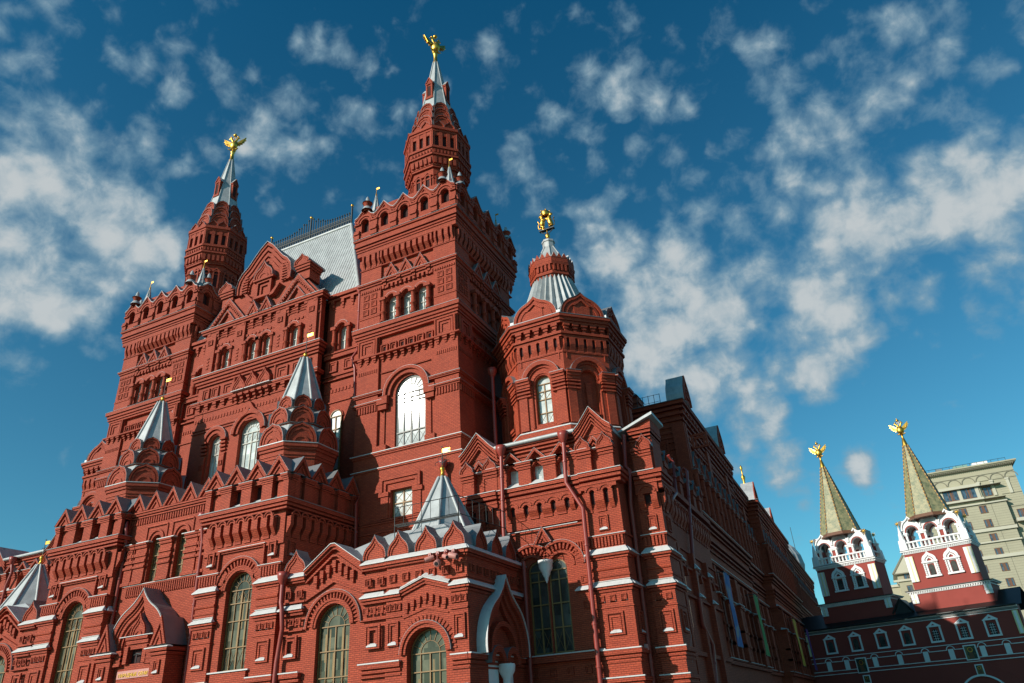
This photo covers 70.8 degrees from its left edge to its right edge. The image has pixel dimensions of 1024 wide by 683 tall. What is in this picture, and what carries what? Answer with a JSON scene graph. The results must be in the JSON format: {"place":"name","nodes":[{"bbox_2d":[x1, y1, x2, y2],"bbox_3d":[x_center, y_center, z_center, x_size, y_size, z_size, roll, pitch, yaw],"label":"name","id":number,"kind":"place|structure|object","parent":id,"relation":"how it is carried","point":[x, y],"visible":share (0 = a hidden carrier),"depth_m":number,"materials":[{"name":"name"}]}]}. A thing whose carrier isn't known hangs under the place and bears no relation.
{"place":"outdoors","nodes":[
{"label":"outdoors","id":0,"kind":"place"},
{"bbox_2d":[0,34,821,682],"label":"museum","id":1,"kind":"structure","parent":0,"point":[306,456],"depth_m":49.37,"materials":[{"name":"brick"}]},
{"bbox_2d":[0,656,4,682],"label":"window","id":2,"kind":"structure","parent":1,"relation":"in","point":[2,663],"depth_m":49.80,"materials":[{"name":"brown glass"}]},
{"bbox_2d":[54,603,83,682],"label":"window","id":3,"kind":"structure","parent":1,"relation":"in","point":[69,645],"depth_m":47.86,"materials":[{"name":"brown glass"}]},
{"bbox_2d":[149,536,160,581],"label":"window","id":4,"kind":"structure","parent":1,"relation":"in","point":[157,546],"depth_m":48.31,"materials":[{"name":"brown glass"}]},
{"bbox_2d":[158,378,162,396],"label":"window","id":5,"kind":"structure","parent":1,"relation":"in","point":[162,378],"depth_m":66.15,"materials":[{"name":"glass"}]},
{"bbox_2d":[175,530,186,576],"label":"window","id":6,"kind":"structure","parent":1,"relation":"in","point":[183,541],"depth_m":47.45,"materials":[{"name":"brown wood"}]},
{"bbox_2d":[209,436,220,477],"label":"window","id":7,"kind":"structure","parent":1,"relation":"in","point":[215,450],"depth_m":58.49,"materials":[{"name":"white glass"}]},
{"bbox_2d":[224,350,228,367],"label":"window","id":8,"kind":"structure","parent":1,"relation":"in","point":[227,354],"depth_m":62.70,"materials":[{"name":"white glass"}]},
{"bbox_2d":[221,573,251,671],"bbox_3d":[-16.029,16.422,42.478,2.000,5.430,0.100,-16,-30,21],"label":"window","id":9,"kind":"structure","parent":1,"relation":"in","point":[235,642],"depth_m":42.47,"materials":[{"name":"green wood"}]},
{"bbox_2d":[239,420,259,469],"bbox_3d":[-20.692,8.379,57.131,2.100,4.600,0.100,-16,-30,21],"label":"window","id":10,"kind":"structure","parent":1,"relation":"in","point":[250,436],"depth_m":57.31,"materials":[{"name":"white glass"}]},
{"bbox_2d":[251,342,255,358],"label":"window","id":11,"kind":"structure","parent":1,"relation":"in","point":[254,344],"depth_m":61.61,"materials":[{"name":"white glass"}]},
{"bbox_2d":[265,337,269,354],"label":"window","id":12,"kind":"structure","parent":1,"relation":"in","point":[268,339],"depth_m":61.06,"materials":[{"name":"white glass"}]},
{"bbox_2d":[293,328,297,345],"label":"window","id":13,"kind":"structure","parent":1,"relation":"in","point":[296,330],"depth_m":59.97,"materials":[{"name":"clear glass"}]},
{"bbox_2d":[317,605,349,682],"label":"window","id":14,"kind":"structure","parent":1,"relation":"in","point":[333,653],"depth_m":38.97,"materials":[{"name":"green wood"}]},
{"bbox_2d":[330,410,341,470],"bbox_3d":[-13.310,8.084,53.936,1.100,6.400,0.100,-16,-30,21],"label":"window","id":15,"kind":"structure","parent":1,"relation":"in","point":[336,416],"depth_m":54.72,"materials":[{"name":"white glass"}]},
{"bbox_2d":[341,327,346,348],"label":"window","id":16,"kind":"structure","parent":1,"relation":"in","point":[343,341],"depth_m":58.90,"materials":[{"name":"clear glass"}]},
{"bbox_2d":[390,297,395,319],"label":"window","id":17,"kind":"structure","parent":1,"relation":"in","point":[393,301],"depth_m":56.45,"materials":[{"name":"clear glass"}]},
{"bbox_2d":[393,487,411,516],"bbox_3d":[-7.288,10.881,48.625,1.700,1.893,0.100,-16,-30,21],"label":"window","id":18,"kind":"structure","parent":1,"relation":"in","point":[403,497],"depth_m":48.74,"materials":[{"name":"white glass"}]},
{"bbox_2d":[404,292,410,314],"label":"window","id":19,"kind":"structure","parent":1,"relation":"in","point":[407,299],"depth_m":55.96,"materials":[{"name":"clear glass"}]},
{"bbox_2d":[396,375,425,446],"bbox_3d":[-7.198,4.866,51.590,2.500,5.300,0.100,-16,-30,21],"label":"window","id":20,"kind":"structure","parent":1,"relation":"in","point":[410,416],"depth_m":51.55,"materials":[{"name":"white glass"}]},
{"bbox_2d":[419,287,425,309],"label":"window","id":21,"kind":"structure","parent":1,"relation":"in","point":[422,294],"depth_m":55.47,"materials":[{"name":"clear glass"}]},
{"bbox_2d":[424,553,433,561],"bbox_3d":[-4.208,11.277,37.556,0.496,0.466,0.828,-16,-30,21],"label":"security camera","id":22,"kind":"object","parent":1,"relation":"attached to","point":[430,557],"visible":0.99,"depth_m":37.31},
{"bbox_2d":[411,629,446,682],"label":"window","id":23,"kind":"structure","parent":1,"relation":"in","point":[428,652],"depth_m":36.27,"materials":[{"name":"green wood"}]},
{"bbox_2d":[433,551,442,566],"bbox_3d":[-3.797,11.286,37.258,0.387,0.814,0.945,-11,-29,12],"label":"security camera","id":24,"kind":"object","parent":1,"relation":"attached to","point":[437,563],"visible":0.98,"depth_m":37.01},
{"bbox_2d":[442,549,449,558],"bbox_3d":[-3.343,11.023,37.214,0.496,0.549,0.828,-16,-30,21],"label":"security camera","id":25,"kind":"object","parent":1,"relation":"attached to","point":[445,555],"visible":0.95,"depth_m":37.08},
{"bbox_2d":[448,549,457,558],"bbox_3d":[-2.918,10.965,37.047,0.548,0.557,0.773,-16,-30,21],"label":"security camera","id":26,"kind":"object","parent":1,"relation":"attached to","point":[452,554],"visible":1,"depth_m":36.76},
{"bbox_2d":[529,562,552,655],"bbox_3d":[1.680,15.350,41.668,1.180,5.070,0.100,-16,-30,21],"label":"window","id":27,"kind":"structure","parent":1,"relation":"in","point":[542,631],"depth_m":41.55,"materials":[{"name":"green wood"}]},
{"bbox_2d":[536,376,553,423],"bbox_3d":[2.294,4.022,49.323,1.120,3.540,0.100,-16,-30,21],"label":"window","id":28,"kind":"structure","parent":1,"relation":"in","point":[543,384],"depth_m":49.36,"materials":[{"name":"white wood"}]},
{"bbox_2d":[549,559,574,652],"bbox_3d":[2.829,15.023,41.208,1.180,5.070,0.100,-16,-30,21],"label":"window","id":29,"kind":"structure","parent":1,"relation":"in","point":[559,586],"depth_m":41.13,"materials":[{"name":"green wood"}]},
{"bbox_2d":[716,571,743,647],"bbox_3d":[16.084,20.045,53.809,0.950,5.269,2.200,-16,-30,21],"label":"banner","id":30,"kind":"object","parent":1,"relation":"attached to","point":[735,620],"visible":0.98,"depth_m":53.62,"materials":[{"name":"fabric"}]},
{"bbox_2d":[748,594,770,656],"bbox_3d":[21.959,25.474,64.622,0.950,5.169,2.100,-16,-30,21],"label":"banner","id":31,"kind":"object","parent":1,"relation":"attached to","point":[761,624],"visible":0.96,"depth_m":64.44,"materials":[{"name":"fabric"}]},
{"bbox_2d":[790,618,805,666],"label":"banner","id":32,"kind":"object","parent":1,"relation":"attached to","point":[802,655],"visible":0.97,"depth_m":84.36,"materials":[{"name":"fabric"}]},
{"bbox_2d":[804,628,817,670],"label":"banner","id":33,"kind":"object","parent":1,"relation":"attached to","point":[807,633],"visible":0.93,"depth_m":95.70,"materials":[{"name":"fabric"}]},
{"bbox_2d":[0,0,1023,604],"label":"sky","id":34,"kind":"structure","parent":0,"point":[808,214],"materials":[{"name":"blue"}]},
{"bbox_2d":[891,554,914,601],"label":"building","id":35,"kind":"structure","parent":0,"point":[901,577],"depth_m":221.59,"materials":[{"name":"beige concrete"}]},
{"bbox_2d":[907,585,912,590],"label":"window","id":36,"kind":"structure","parent":35,"relation":"in","point":[909,587],"depth_m":219.65,"materials":[{"name":"glass"}]},
{"bbox_2d":[802,418,1023,682],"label":"gate","id":37,"kind":"structure","parent":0,"point":[959,618],"depth_m":94.65,"materials":[{"name":"red brick"}]},
{"bbox_2d":[823,635,838,654],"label":"window","id":38,"kind":"structure","parent":37,"relation":"in","point":[829,641],"depth_m":98.40,"materials":[{"name":"white glass"}]},
{"bbox_2d":[847,632,863,651],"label":"window","id":39,"kind":"structure","parent":37,"relation":"in","point":[855,641],"depth_m":96.43,"materials":[{"name":"white glass"}]},
{"bbox_2d":[873,628,890,648],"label":"window","id":40,"kind":"structure","parent":37,"relation":"in","point":[881,637],"depth_m":94.47,"materials":[{"name":"white glass"}]},
{"bbox_2d":[898,625,915,645],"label":"window","id":41,"kind":"structure","parent":37,"relation":"in","point":[906,634],"depth_m":92.64,"materials":[{"name":"white glass"}]},
{"bbox_2d":[926,622,944,642],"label":"window","id":42,"kind":"structure","parent":37,"relation":"in","point":[934,630],"depth_m":90.68,"materials":[{"name":"white glass"}]},
{"bbox_2d":[954,618,973,639],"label":"window","id":43,"kind":"structure","parent":37,"relation":"in","point":[962,626],"depth_m":88.77,"materials":[{"name":"white glass"}]},
{"bbox_2d":[982,614,1002,636],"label":"window","id":44,"kind":"structure","parent":37,"relation":"in","point":[991,624],"depth_m":86.97,"materials":[{"name":"white glass"}]},
{"bbox_2d":[927,457,1023,616],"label":"hotel","id":45,"kind":"structure","parent":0,"point":[986,498],"depth_m":185.41,"materials":[{"name":"beige stone"}]},
{"bbox_2d":[942,490,959,501],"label":"window","id":46,"kind":"structure","parent":45,"relation":"in","point":[950,496],"depth_m":190.56,"materials":[{"name":"blue glass"}]},
{"bbox_2d":[958,508,968,515],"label":"window","id":47,"kind":"structure","parent":45,"relation":"in","point":[964,511],"depth_m":187.33,"materials":[{"name":"blue glass"}]},
{"bbox_2d":[960,487,977,499],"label":"window","id":48,"kind":"structure","parent":45,"relation":"in","point":[969,493],"depth_m":189.03,"materials":[{"name":"blue glass"}]},
{"bbox_2d":[978,505,988,513],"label":"window","id":49,"kind":"structure","parent":45,"relation":"in","point":[983,509],"depth_m":185.69,"materials":[{"name":"blue glass"}]},
{"bbox_2d":[982,486,992,496],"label":"window","id":50,"kind":"structure","parent":45,"relation":"in","point":[987,491],"depth_m":188.15,"materials":[{"name":"blue glass"}]},
{"bbox_2d":[983,519,993,527],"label":"window","id":51,"kind":"structure","parent":45,"relation":"in","point":[988,522],"depth_m":184.02,"materials":[{"name":"blue glass"}]},
{"bbox_2d":[989,533,998,540],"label":"window","id":52,"kind":"structure","parent":45,"relation":"in","point":[993,537],"depth_m":182.37,"materials":[{"name":"blue glass"}]},
{"bbox_2d":[994,547,1003,554],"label":"window","id":53,"kind":"structure","parent":45,"relation":"in","point":[997,550],"depth_m":180.73,"materials":[{"name":"blue glass"}]},
{"bbox_2d":[999,562,1009,570],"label":"window","id":54,"kind":"structure","parent":45,"relation":"in","point":[1004,566],"depth_m":178.93,"materials":[{"name":"blue glass"}]},
{"bbox_2d":[1005,577,1015,586],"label":"window","id":55,"kind":"structure","parent":45,"relation":"in","point":[1010,581],"depth_m":177.19,"materials":[{"name":"blue glass"}]},
{"bbox_2d":[1016,508,1023,516],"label":"window","id":56,"kind":"structure","parent":45,"relation":"in","point":[1020,511],"depth_m":183.21,"materials":[{"name":"blue glass"}]}
]}

